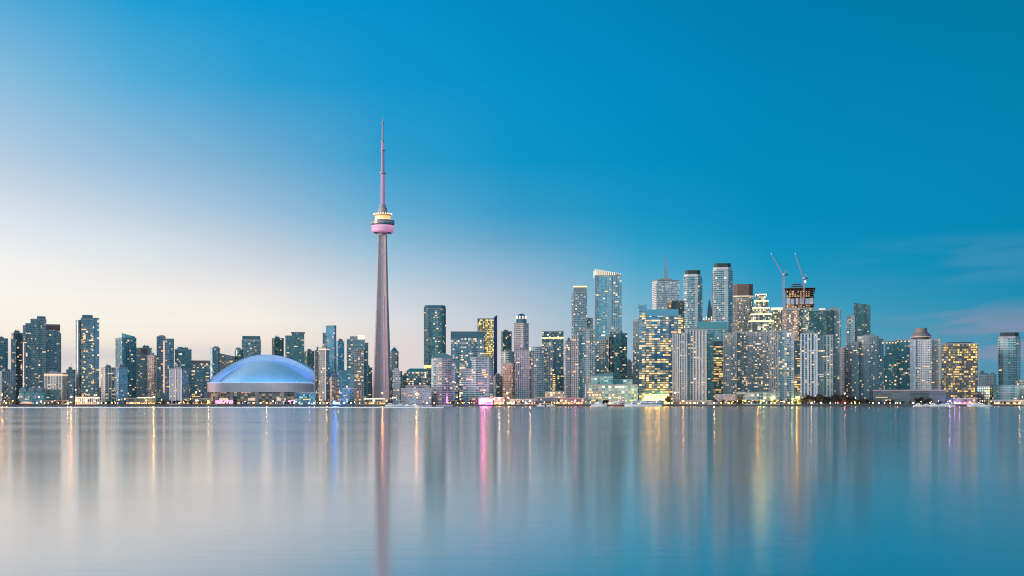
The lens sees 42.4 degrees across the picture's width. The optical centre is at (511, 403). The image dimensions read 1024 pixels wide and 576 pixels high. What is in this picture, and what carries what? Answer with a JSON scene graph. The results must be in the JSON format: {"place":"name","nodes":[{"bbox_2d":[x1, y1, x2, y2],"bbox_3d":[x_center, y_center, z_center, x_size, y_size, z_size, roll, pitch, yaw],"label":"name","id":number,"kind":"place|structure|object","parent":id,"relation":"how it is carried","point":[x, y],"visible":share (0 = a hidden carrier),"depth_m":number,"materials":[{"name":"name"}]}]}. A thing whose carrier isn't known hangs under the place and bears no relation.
{"place":"outdoors","nodes":[
{"label":"outdoors","id":0,"kind":"place"},
{"bbox_2d":[0,333,7,370],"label":"apartment tower","id":1,"kind":"structure","parent":0,"point":[3,352],"depth_m":2307.93,"materials":[{"name":"glass"}]},
{"bbox_2d":[0,368,15,404],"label":"apartment block","id":2,"kind":"structure","parent":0,"point":[8,384],"depth_m":2085.98,"materials":[{"name":"grey concrete"}]},
{"bbox_2d":[11,330,22,404],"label":"apartment tower","id":3,"kind":"structure","parent":0,"point":[17,351],"depth_m":2262.99,"materials":[{"name":"glass"}]},
{"bbox_2d":[23,316,45,387],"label":"apartment tower","id":4,"kind":"structure","parent":0,"point":[34,350],"depth_m":2209.23,"materials":[{"name":"glass"}]},
{"bbox_2d":[19,387,60,404],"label":"pavilion","id":5,"kind":"structure","parent":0,"point":[37,396],"depth_m":2043.50,"materials":[{"name":"teal glass"}]},
{"bbox_2d":[46,324,60,372],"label":"apartment tower","id":6,"kind":"structure","parent":0,"point":[53,348],"depth_m":2321.33,"materials":[{"name":"glass"}]},
{"bbox_2d":[44,370,67,399],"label":"apartment block","id":7,"kind":"structure","parent":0,"point":[55,379],"depth_m":2095.31,"materials":[{"name":"concrete"}]},
{"bbox_2d":[44,400,68,404],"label":"pavilion","id":8,"kind":"structure","parent":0,"point":[52,402],"depth_m":2022.00,"materials":[{"name":"brown concrete"}]},
{"bbox_2d":[66,367,75,404],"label":"office block","id":9,"kind":"structure","parent":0,"point":[71,384],"depth_m":2242.06,"materials":[{"name":"blue glass"}]},
{"bbox_2d":[75,315,98,396],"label":"apartment tower","id":10,"kind":"structure","parent":0,"point":[87,355],"depth_m":2122.65,"materials":[{"name":"glass"}]},
{"bbox_2d":[75,397,99,404],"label":"pavilion","id":11,"kind":"structure","parent":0,"point":[85,400],"depth_m":2024.93,"materials":[{"name":"grey concrete"}]},
{"bbox_2d":[101,364,115,404],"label":"apartment block","id":12,"kind":"structure","parent":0,"point":[108,383],"depth_m":2104.71,"materials":[{"name":"concrete"}]},
{"bbox_2d":[115,364,127,404],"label":"apartment block","id":13,"kind":"structure","parent":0,"point":[121,378],"depth_m":2093.01,"materials":[{"name":"blue glass"}]},
{"bbox_2d":[115,333,136,397],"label":"apartment tower","id":14,"kind":"structure","parent":0,"point":[125,350],"depth_m":2209.13,"materials":[{"name":"teal glass"}]},
{"bbox_2d":[125,397,155,404],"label":"pavilion","id":15,"kind":"structure","parent":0,"point":[140,401],"depth_m":2027.65,"materials":[{"name":"grey concrete"}]},
{"bbox_2d":[136,345,151,397],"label":"apartment tower","id":16,"kind":"structure","parent":0,"point":[142,371],"depth_m":2299.71,"materials":[{"name":"blue glass"}]},
{"bbox_2d":[147,352,156,400],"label":"apartment tower","id":17,"kind":"structure","parent":0,"point":[152,374],"depth_m":2141.96,"materials":[{"name":"grey concrete"}]},
{"bbox_2d":[157,335,173,404],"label":"apartment tower","id":18,"kind":"structure","parent":0,"point":[165,354],"depth_m":2171.12,"materials":[{"name":"glass"}]},
{"bbox_2d":[169,366,188,404],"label":"apartment tower","id":19,"kind":"structure","parent":0,"point":[179,383],"depth_m":2093.60,"materials":[{"name":"concrete"}]},
{"bbox_2d":[175,347,191,397],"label":"apartment tower","id":20,"kind":"structure","parent":0,"point":[183,357],"depth_m":2301.39,"materials":[{"name":"teal glass"}]},
{"bbox_2d":[184,398,211,404],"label":"pavilion","id":21,"kind":"structure","parent":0,"point":[195,401],"depth_m":2029.89,"materials":[{"name":"grey concrete"}]},
{"bbox_2d":[210,346,219,378],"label":"apartment tower","id":22,"kind":"structure","parent":0,"point":[214,360],"depth_m":2560.55,"materials":[{"name":"glass"}]},
{"bbox_2d":[220,353,234,370],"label":"apartment tower","id":23,"kind":"structure","parent":0,"point":[226,360],"depth_m":2599.73,"materials":[{"name":"grey concrete"}]},
{"bbox_2d":[235,347,242,361],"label":"office block","id":24,"kind":"structure","parent":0,"point":[238,353],"depth_m":2621.56,"materials":[{"name":"teal glass"}]},
{"bbox_2d":[242,336,260,358],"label":"office tower","id":25,"kind":"structure","parent":0,"point":[251,345],"depth_m":2660.44,"materials":[{"name":"glass"}]},
{"bbox_2d":[272,336,283,356],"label":"apartment tower","id":26,"kind":"structure","parent":0,"point":[277,346],"depth_m":2684.68,"materials":[{"name":"teal glass"}]},
{"bbox_2d":[285,332,304,363],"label":"apartment tower","id":27,"kind":"structure","parent":0,"point":[294,345],"depth_m":2656.96,"materials":[{"name":"teal glass"}]},
{"bbox_2d":[295,392,315,404],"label":"pavilion","id":28,"kind":"structure","parent":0,"point":[305,398],"depth_m":2036.16,"materials":[{"name":"teal glass"}]},
{"bbox_2d":[304,349,313,368],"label":"apartment block","id":29,"kind":"structure","parent":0,"point":[309,357],"depth_m":2643.99,"materials":[{"name":"teal glass"}]},
{"bbox_2d":[314,347,318,404],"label":"apartment tower","id":30,"kind":"structure","parent":0,"point":[316,370],"depth_m":2201.68,"materials":[{"name":"grey concrete"}]},
{"bbox_2d":[318,345,328,404],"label":"apartment tower","id":31,"kind":"structure","parent":0,"point":[323,372],"depth_m":2122.77,"materials":[{"name":"grey concrete"}]},
{"bbox_2d":[323,325,335,404],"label":"apartment tower","id":32,"kind":"structure","parent":0,"point":[329,338],"depth_m":2422.63,"materials":[{"name":"blue glass"}]},
{"bbox_2d":[330,374,338,404],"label":"apartment block","id":33,"kind":"structure","parent":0,"point":[334,387],"depth_m":2082.57,"materials":[{"name":"grey concrete"}]},
{"bbox_2d":[336,338,343,376],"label":"apartment tower","id":34,"kind":"structure","parent":0,"point":[339,354],"depth_m":2382.79,"materials":[{"name":"blue glass"}]},
{"bbox_2d":[337,370,353,404],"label":"apartment block","id":35,"kind":"structure","parent":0,"point":[346,378],"depth_m":2109.79,"materials":[{"name":"blue glass"}]},
{"bbox_2d":[342,388,353,404],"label":"building","id":36,"kind":"structure","parent":0,"point":[347,394],"depth_m":2040.05,"materials":[{"name":"blue glass"}]},
{"bbox_2d":[347,335,367,404],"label":"apartment tower","id":37,"kind":"structure","parent":0,"point":[357,355],"depth_m":2228.72,"materials":[{"name":"glass"}]},
{"bbox_2d":[354,390,361,404],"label":"pavilion","id":38,"kind":"structure","parent":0,"point":[357,396],"depth_m":2050.01,"materials":[{"name":"grey concrete"}]},
{"bbox_2d":[368,365,371,397],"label":"apartment block","id":39,"kind":"structure","parent":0,"point":[369,382],"depth_m":2282.62,"materials":[{"name":"teal glass"}]},
{"bbox_2d":[364,398,387,404],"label":"pavilion","id":40,"kind":"structure","parent":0,"point":[378,401],"depth_m":2029.82,"materials":[{"name":"grey concrete"}]},
{"bbox_2d":[371,118,394,402],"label":"observation tower","id":41,"kind":"structure","parent":0,"point":[382,224],"depth_m":2531.95,"materials":[{"name":"concrete"}]},
{"bbox_2d":[390,348,398,403],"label":"apartment tower","id":42,"kind":"structure","parent":0,"point":[394,358],"depth_m":2300.18,"materials":[{"name":"grey glass"}]},
{"bbox_2d":[393,368,401,404],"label":"apartment block","id":43,"kind":"structure","parent":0,"point":[397,380],"depth_m":2122.34,"materials":[{"name":"grey concrete"}]},
{"bbox_2d":[402,373,406,387],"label":"office block","id":44,"kind":"structure","parent":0,"point":[404,379],"depth_m":2420.25,"materials":[{"name":"teal glass"}]},
{"bbox_2d":[406,368,426,384],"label":"office block","id":45,"kind":"structure","parent":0,"point":[416,376],"depth_m":2360.28,"materials":[{"name":"glass"}]},
{"bbox_2d":[424,305,445,387],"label":"office tower","id":46,"kind":"structure","parent":0,"point":[434,329],"depth_m":2560.43,"materials":[{"name":"teal glass"}]},
{"bbox_2d":[431,353,455,404],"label":"apartment tower","id":47,"kind":"structure","parent":0,"point":[443,374],"depth_m":2082.00,"materials":[{"name":"concrete"}]},
{"bbox_2d":[451,331,483,404],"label":"office tower","id":48,"kind":"structure","parent":0,"point":[466,346],"depth_m":2479.64,"materials":[{"name":"blue glass"}]},
{"bbox_2d":[462,355,493,404],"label":"apartment tower","id":49,"kind":"structure","parent":0,"point":[477,380],"depth_m":2081.08,"materials":[{"name":"concrete"}]},
{"bbox_2d":[478,398,492,404],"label":"pavilion","id":50,"kind":"structure","parent":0,"point":[486,401],"depth_m":2019.82,"materials":[{"name":"pink concrete"}]},
{"bbox_2d":[477,315,496,375],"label":"apartment tower","id":51,"kind":"structure","parent":0,"point":[488,326],"depth_m":2639.99,"materials":[{"name":"yellow glass"}]},
{"bbox_2d":[493,373,502,396],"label":"office block","id":52,"kind":"structure","parent":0,"point":[498,385],"depth_m":2203.46,"materials":[{"name":"grey glass"}]},
{"bbox_2d":[493,397,503,404],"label":"pavilion","id":53,"kind":"structure","parent":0,"point":[498,401],"depth_m":2021.95,"materials":[{"name":"pink concrete"}]},
{"bbox_2d":[501,330,511,351],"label":"apartment tower","id":54,"kind":"structure","parent":0,"point":[506,339],"depth_m":2703.92,"materials":[{"name":"teal glass"}]},
{"bbox_2d":[501,349,513,375],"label":"office block","id":55,"kind":"structure","parent":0,"point":[507,355],"depth_m":2422.82,"materials":[{"name":"glass"}]},
{"bbox_2d":[502,361,514,404],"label":"apartment block","id":56,"kind":"structure","parent":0,"point":[508,379],"depth_m":2163.43,"materials":[{"name":"grey concrete"}]},
{"bbox_2d":[0,406,1023,575],"bbox_3d":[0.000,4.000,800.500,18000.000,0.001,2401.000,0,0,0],"label":"water","id":57,"kind":"structure","parent":0,"point":[691,491],"depth_m":60.16,"materials":[{"name":"teal liquid"}]},
{"bbox_2d":[0,407,443,407],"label":"floating breakwater","id":58,"kind":"object","parent":57,"relation":"on","point":[221,407],"visible":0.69,"depth_m":1248.73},
{"bbox_2d":[611,401,626,405],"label":"cruise boat","id":59,"kind":"object","parent":57,"relation":"on","point":[618,404],"visible":0.82,"depth_m":1983.90,"materials":[{"name":"white"}]},
{"bbox_2d":[625,397,661,405],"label":"cruise boat","id":60,"kind":"object","parent":57,"relation":"on","point":[635,402],"visible":0.8,"depth_m":1980.34,"materials":[{"name":"white metal"}]},
{"bbox_2d":[0,405,1023,405],"bbox_3d":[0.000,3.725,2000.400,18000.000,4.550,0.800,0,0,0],"label":"quay","id":61,"kind":"structure","parent":0,"point":[472,405],"depth_m":2000.00,"materials":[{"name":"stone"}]},
{"bbox_2d":[0,0,1023,387],"label":"sky","id":62,"kind":"structure","parent":0,"point":[201,175],"materials":[{"name":"blue"}]},
{"bbox_2d":[514,314,528,362],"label":"hotel tower","id":63,"kind":"structure","parent":0,"point":[521,332],"depth_m":2626.45,"materials":[{"name":"stone"}]},
{"bbox_2d":[509,399,537,404],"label":"pavilion","id":64,"kind":"structure","parent":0,"point":[524,401],"depth_m":2025.96,"materials":[{"name":"grey concrete"}]},
{"bbox_2d":[515,345,552,404],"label":"apartment tower","id":65,"kind":"structure","parent":0,"point":[532,364],"depth_m":2112.29,"materials":[{"name":"concrete"}]},
{"bbox_2d":[538,397,554,404],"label":"pavilion","id":66,"kind":"structure","parent":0,"point":[541,400],"depth_m":2021.95,"materials":[{"name":"grey concrete"}]},
{"bbox_2d":[542,331,563,390],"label":"office tower","id":67,"kind":"structure","parent":0,"point":[555,339],"depth_m":2479.74,"materials":[{"name":"blue glass"}]},
{"bbox_2d":[545,391,563,397],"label":"pavilion","id":68,"kind":"structure","parent":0,"point":[557,394],"depth_m":2059.95,"materials":[{"name":"grey concrete"}]},
{"bbox_2d":[555,398,583,404],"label":"pavilion","id":69,"kind":"structure","parent":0,"point":[579,401],"depth_m":2023.90,"materials":[{"name":"pink concrete"}]},
{"bbox_2d":[564,327,594,404],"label":"apartment tower","id":70,"kind":"structure","parent":0,"point":[579,359],"depth_m":2112.66,"materials":[{"name":"grey concrete"}]},
{"bbox_2d":[571,286,592,334],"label":"apartment tower","id":71,"kind":"structure","parent":0,"point":[580,320],"depth_m":2640.18,"materials":[{"name":"glass"}]},
{"bbox_2d":[593,269,621,374],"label":"apartment tower","id":72,"kind":"structure","parent":0,"point":[607,302],"depth_m":2560.45,"materials":[{"name":"blue glass"}]},
{"bbox_2d":[585,372,637,404],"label":"conference hall","id":73,"kind":"structure","parent":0,"point":[601,387],"depth_m":2031.07,"materials":[{"name":"glass"}]},
{"bbox_2d":[599,330,626,378],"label":"apartment tower","id":74,"kind":"structure","parent":0,"point":[613,351],"depth_m":2183.09,"materials":[{"name":"teal glass"}]},
{"bbox_2d":[627,359,632,383],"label":"office block","id":75,"kind":"structure","parent":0,"point":[629,369],"depth_m":2402.74,"materials":[{"name":"glass"}]},
{"bbox_2d":[633,318,638,400],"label":"office tower","id":76,"kind":"structure","parent":0,"point":[636,351],"depth_m":2562.06,"materials":[{"name":"grey concrete"}]},
{"bbox_2d":[638,304,682,404],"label":"office tower","id":77,"kind":"structure","parent":0,"point":[658,328],"depth_m":2181.19,"materials":[{"name":"glass"}]},
{"bbox_2d":[652,255,679,308],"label":"bank tower","id":78,"kind":"structure","parent":0,"point":[665,290],"depth_m":2789.70,"materials":[{"name":"stone"}]},
{"bbox_2d":[672,327,706,403],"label":"apartment tower","id":79,"kind":"structure","parent":0,"point":[689,364],"depth_m":2060.05,"materials":[{"name":"concrete"}]},
{"bbox_2d":[683,270,701,332],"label":"apartment tower","id":80,"kind":"structure","parent":0,"point":[692,288],"depth_m":2480.83,"materials":[{"name":"glass"}]},
{"bbox_2d":[673,400,713,404],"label":"pavilion","id":81,"kind":"structure","parent":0,"point":[692,402],"depth_m":2024.04,"materials":[{"name":"grey concrete"}]},
{"bbox_2d":[702,294,712,321],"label":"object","id":82,"kind":"structure","parent":0,"point":[709,316],"depth_m":2610.08,"materials":[{"name":"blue concrete"}]},
{"bbox_2d":[697,321,727,404],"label":"office tower","id":83,"kind":"structure","parent":0,"point":[716,331],"depth_m":2219.86,"materials":[{"name":"glass"}]},
{"bbox_2d":[712,263,732,332],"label":"apartment tower","id":84,"kind":"structure","parent":0,"point":[722,292],"depth_m":2480.81,"materials":[{"name":"glass"}]},
{"bbox_2d":[715,394,735,404],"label":"pavilion","id":85,"kind":"structure","parent":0,"point":[719,398],"depth_m":2040.06,"materials":[{"name":"grey concrete"}]},
{"bbox_2d":[733,284,752,332],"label":"office tower","id":86,"kind":"structure","parent":0,"point":[742,302],"depth_m":2701.13,"materials":[{"name":"grey concrete"}]},
{"bbox_2d":[735,392,779,404],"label":"building","id":87,"kind":"structure","parent":0,"point":[757,396],"depth_m":2045.33,"materials":[{"name":"concrete"}]},
{"bbox_2d":[749,293,773,331],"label":"office tower","id":88,"kind":"structure","parent":0,"point":[761,318],"depth_m":2563.84,"materials":[{"name":"grey concrete"}]},
{"bbox_2d":[723,328,800,404],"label":"apartment block","id":89,"kind":"structure","parent":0,"point":[765,361],"depth_m":2117.96,"materials":[{"name":"grey concrete"}]},
{"bbox_2d":[771,308,782,330],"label":"office block","id":90,"kind":"structure","parent":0,"point":[777,317],"depth_m":2640.13,"materials":[{"name":"grey concrete"}]},
{"bbox_2d":[771,254,787,315],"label":"tower crane","id":91,"kind":"object","parent":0,"point":[783,283],"visible":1,"depth_m":2398.69,"materials":[{"name":"pink paint"}]},
{"bbox_2d":[800,330,832,404],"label":"apartment tower","id":92,"kind":"structure","parent":0,"point":[816,363],"depth_m":2091.19,"materials":[{"name":"grey concrete"}]},
{"bbox_2d":[809,307,840,404],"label":"apartment tower","id":93,"kind":"structure","parent":0,"point":[822,321],"depth_m":2331.47,"materials":[{"name":"glass"}]},
{"bbox_2d":[840,344,851,404],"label":"apartment block","id":94,"kind":"structure","parent":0,"point":[846,370],"depth_m":2242.66,"materials":[{"name":"grey concrete"}]},
{"bbox_2d":[846,303,870,346],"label":"office tower","id":95,"kind":"structure","parent":0,"point":[858,322],"depth_m":2522.32,"materials":[{"name":"teal glass"}]},
{"bbox_2d":[852,334,883,404],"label":"apartment tower","id":96,"kind":"structure","parent":0,"point":[867,365],"depth_m":2153.18,"materials":[{"name":"blue glass"}]},
{"bbox_2d":[884,339,909,389],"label":"apartment tower","id":97,"kind":"structure","parent":0,"point":[897,365],"depth_m":2199.16,"materials":[{"name":"teal glass"}]},
{"bbox_2d":[873,390,945,404],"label":"parking garage","id":98,"kind":"structure","parent":0,"point":[897,396],"depth_m":2061.71,"materials":[{"name":"grey concrete"}]},
{"bbox_2d":[910,328,940,389],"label":"hotel tower","id":99,"kind":"structure","parent":0,"point":[925,362],"depth_m":2152.95,"materials":[{"name":"concrete"}]},
{"bbox_2d":[941,342,977,404],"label":"office block","id":100,"kind":"structure","parent":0,"point":[959,369],"depth_m":2121.33,"materials":[{"name":"glass"}]},
{"bbox_2d":[953,398,977,404],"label":"pavilion","id":101,"kind":"structure","parent":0,"point":[962,401],"depth_m":2030.83,"materials":[{"name":"purple concrete"}]},
{"bbox_2d":[979,371,987,385],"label":"office block","id":102,"kind":"structure","parent":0,"point":[983,378],"depth_m":2602.53,"materials":[{"name":"glass"}]},
{"bbox_2d":[977,386,992,404],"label":"office block","id":103,"kind":"structure","parent":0,"point":[985,395],"depth_m":2083.77,"materials":[{"name":"grey glass"}]},
{"bbox_2d":[988,372,996,385],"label":"office block","id":104,"kind":"structure","parent":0,"point":[992,378],"depth_m":2563.61,"materials":[{"name":"grey concrete"}]},
{"bbox_2d":[991,332,1020,399],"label":"apartment tower","id":105,"kind":"structure","parent":0,"point":[1009,366],"depth_m":2160.42,"materials":[{"name":"glass"}]},
{"bbox_2d":[992,400,1023,404],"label":"pavilion","id":106,"kind":"structure","parent":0,"point":[997,402],"depth_m":2025.82,"materials":[{"name":"grey concrete"}]},
{"bbox_2d":[1019,380,1023,399],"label":"apartment block","id":107,"kind":"structure","parent":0,"point":[1021,389],"depth_m":2114.17,"materials":[{"name":"concrete"}]},
{"label":"ground","id":108,"kind":"structure","parent":0,"visible":0},
{"bbox_2d":[191,360,209,397],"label":"apartment tower","id":109,"kind":"structure","parent":108,"relation":"on","point":[200,374],"depth_m":2259.90,"materials":[{"name":"glass"}]},
{"bbox_2d":[204,355,329,404],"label":"stadium","id":110,"kind":"object","parent":108,"relation":"on","point":[260,379],"visible":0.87,"depth_m":2244.53,"materials":[{"name":"blue metal"}]},
{"bbox_2d":[401,385,430,404],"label":"building","id":111,"kind":"structure","parent":108,"relation":"on","point":[408,394],"depth_m":2040.29,"materials":[{"name":"grey concrete"}]},
{"bbox_2d":[667,300,683,332],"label":"office tower","id":112,"kind":"structure","parent":108,"relation":"on","point":[676,304],"depth_m":2485.72,"materials":[{"name":"grey concrete"}]},
{"bbox_2d":[782,284,814,340],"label":"construction site","id":113,"kind":"object","parent":108,"relation":"on","point":[795,318],"visible":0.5,"depth_m":2420.14,"materials":[{"name":"concrete"}]},
{"bbox_2d":[795,254,807,298],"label":"tower crane","id":114,"kind":"object","parent":113,"relation":"on","point":[803,278],"visible":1,"depth_m":2410.78,"materials":[{"name":"pink paint"}]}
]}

